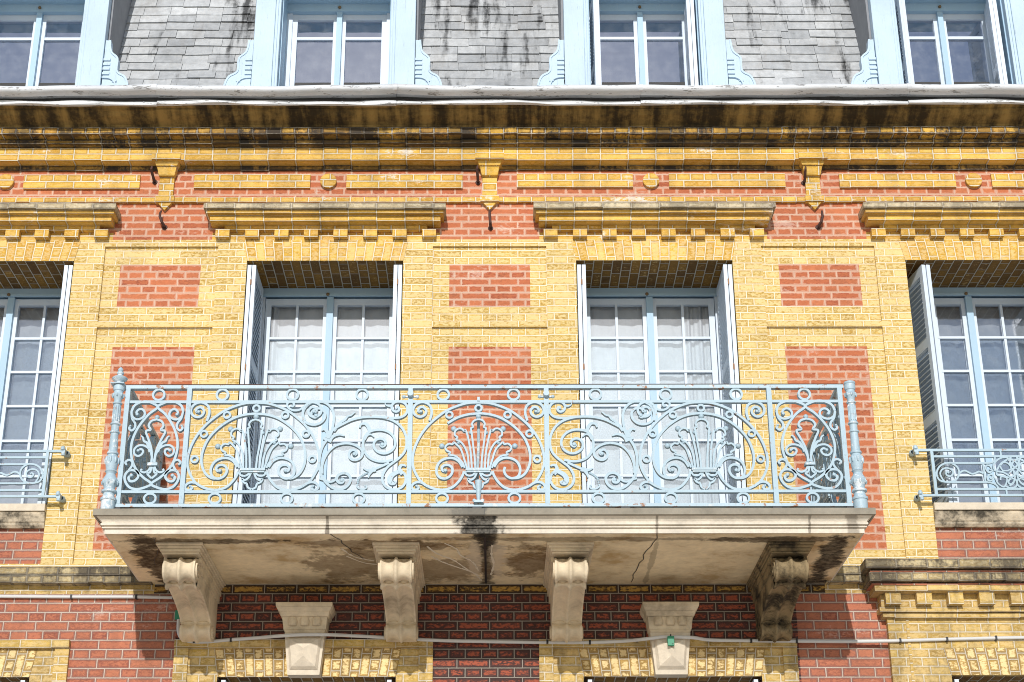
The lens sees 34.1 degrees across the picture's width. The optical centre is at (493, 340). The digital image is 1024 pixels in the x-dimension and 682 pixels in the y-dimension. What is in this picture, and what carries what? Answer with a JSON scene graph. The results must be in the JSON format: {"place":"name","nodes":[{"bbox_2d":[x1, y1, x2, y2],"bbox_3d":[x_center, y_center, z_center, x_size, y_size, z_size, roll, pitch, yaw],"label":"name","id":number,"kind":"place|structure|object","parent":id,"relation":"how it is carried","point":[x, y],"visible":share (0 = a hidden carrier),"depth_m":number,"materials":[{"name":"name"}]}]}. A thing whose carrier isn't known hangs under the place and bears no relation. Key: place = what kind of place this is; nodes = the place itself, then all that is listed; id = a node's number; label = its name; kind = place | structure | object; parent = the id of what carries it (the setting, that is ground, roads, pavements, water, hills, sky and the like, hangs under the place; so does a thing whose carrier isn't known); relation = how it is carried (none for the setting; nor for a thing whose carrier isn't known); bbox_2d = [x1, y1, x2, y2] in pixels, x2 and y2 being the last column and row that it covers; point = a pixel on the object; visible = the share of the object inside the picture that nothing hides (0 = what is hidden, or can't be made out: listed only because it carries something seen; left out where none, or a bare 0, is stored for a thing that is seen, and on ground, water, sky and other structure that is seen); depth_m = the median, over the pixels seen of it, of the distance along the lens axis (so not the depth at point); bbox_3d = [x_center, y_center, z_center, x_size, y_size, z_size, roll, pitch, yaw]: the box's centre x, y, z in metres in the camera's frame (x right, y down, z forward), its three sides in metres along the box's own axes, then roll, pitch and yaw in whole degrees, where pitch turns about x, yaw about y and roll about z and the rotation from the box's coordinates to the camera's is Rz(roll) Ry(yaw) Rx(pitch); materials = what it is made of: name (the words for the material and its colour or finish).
{"place":"outdoors","nodes":[
{"label":"outdoors","id":0,"kind":"place"},
{"label":"ground","id":1,"kind":"structure","parent":0,"visible":0},
{"bbox_2d":[0,0,1023,681],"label":"brick house","id":2,"kind":"structure","parent":1,"relation":"on","point":[320,198],"depth_m":13.15,"materials":[{"name":"brick"}]},
{"bbox_2d":[0,446,70,502],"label":"window guard","id":3,"kind":"object","parent":2,"relation":"attached to","point":[64,452],"visible":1,"depth_m":12.30,"materials":[{"name":"blue metal"}]},
{"bbox_2d":[0,265,73,528],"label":"window","id":4,"kind":"structure","parent":2,"relation":"in","point":[33,322],"depth_m":13.25,"materials":[{"name":"white wood"}]},
{"bbox_2d":[150,166,157,184],"bbox_3d":[-2.721,-1.325,13.347,0.044,0.104,0.145,0,-24,0],"label":"iron hook","id":5,"kind":"object","parent":2,"relation":"attached to","point":[154,182],"visible":1,"depth_m":13.33,"materials":[{"name":"black metal"}]},
{"bbox_2d":[158,210,167,229],"bbox_3d":[-2.619,-0.961,13.213,0.043,0.144,0.105,-7,-25,15],"label":"iron hook","id":6,"kind":"object","parent":2,"relation":"attached to","point":[164,227],"visible":1,"depth_m":13.18,"materials":[{"name":"black metal"}]},
{"bbox_2d":[232,265,402,503],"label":"window","id":7,"kind":"structure","parent":2,"relation":"in","point":[291,335],"depth_m":13.29,"materials":[{"name":"white wood"}]},
{"bbox_2d":[475,165,480,184],"bbox_3d":[-0.129,-1.325,13.345,0.044,0.111,0.145,0,-24,0],"label":"iron hook","id":8,"kind":"object","parent":2,"relation":"attached to","point":[477,182],"visible":1,"depth_m":13.32,"materials":[{"name":"black metal"}]},
{"bbox_2d":[93,367,875,642],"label":"balcony","id":9,"kind":"structure","parent":2,"relation":"attached to","point":[776,556],"depth_m":11.18,"materials":[{"name":"stone"}]},
{"bbox_2d":[488,209,492,230],"bbox_3d":[-0.028,-0.961,13.212,0.044,0.160,0.096,0,-24,0],"label":"iron hook","id":10,"kind":"object","parent":2,"relation":"attached to","point":[490,227],"visible":1,"depth_m":13.18,"materials":[{"name":"black metal"}]},
{"bbox_2d":[0,594,1023,644],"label":"wall conduit","id":11,"kind":"object","parent":2,"relation":"attached to","point":[589,642],"depth_m":11.83,"materials":[{"name":"grey plastic"}]},
{"bbox_2d":[175,610,179,619],"bbox_3d":[-2.256,1.951,11.935,0.048,0.084,0.022,0,-24,0],"label":"junction tag","id":12,"kind":"object","parent":11,"relation":"attached to","point":[176,615],"visible":0.39,"depth_m":11.92,"materials":[{"name":"green plastic"}]},
{"bbox_2d":[667,634,674,645],"bbox_3d":[1.238,2.091,11.681,0.048,0.084,0.022,0,-24,0],"label":"junction tag","id":13,"kind":"object","parent":11,"relation":"hanging from","point":[670,640],"visible":1,"depth_m":11.67,"materials":[{"name":"green plastic"}]},
{"bbox_2d":[576,264,746,502],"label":"window","id":14,"kind":"structure","parent":2,"relation":"in","point":[626,335],"depth_m":13.29,"materials":[{"name":"white wood"}]},
{"bbox_2d":[801,166,806,185],"bbox_3d":[2.483,-1.319,13.341,0.044,0.107,0.145,0,-24,0],"label":"iron hook","id":15,"kind":"object","parent":2,"relation":"attached to","point":[804,178],"visible":1,"depth_m":13.32,"materials":[{"name":"black metal"}]},
{"bbox_2d":[815,210,823,229],"bbox_3d":[2.578,-0.961,13.210,0.043,0.144,0.104,7,-25,-15],"label":"iron hook","id":16,"kind":"object","parent":2,"relation":"attached to","point":[817,227],"visible":1,"depth_m":13.18,"materials":[{"name":"black metal"}]},
{"bbox_2d":[907,265,1023,527],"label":"window","id":17,"kind":"structure","parent":2,"relation":"in","point":[969,342],"depth_m":13.21,"materials":[{"name":"white wood"}]},
{"bbox_2d":[909,445,1023,501],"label":"window guard","id":18,"kind":"object","parent":2,"relation":"attached to","point":[1016,477],"visible":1,"depth_m":12.30,"materials":[{"name":"blue metal"}]}
]}

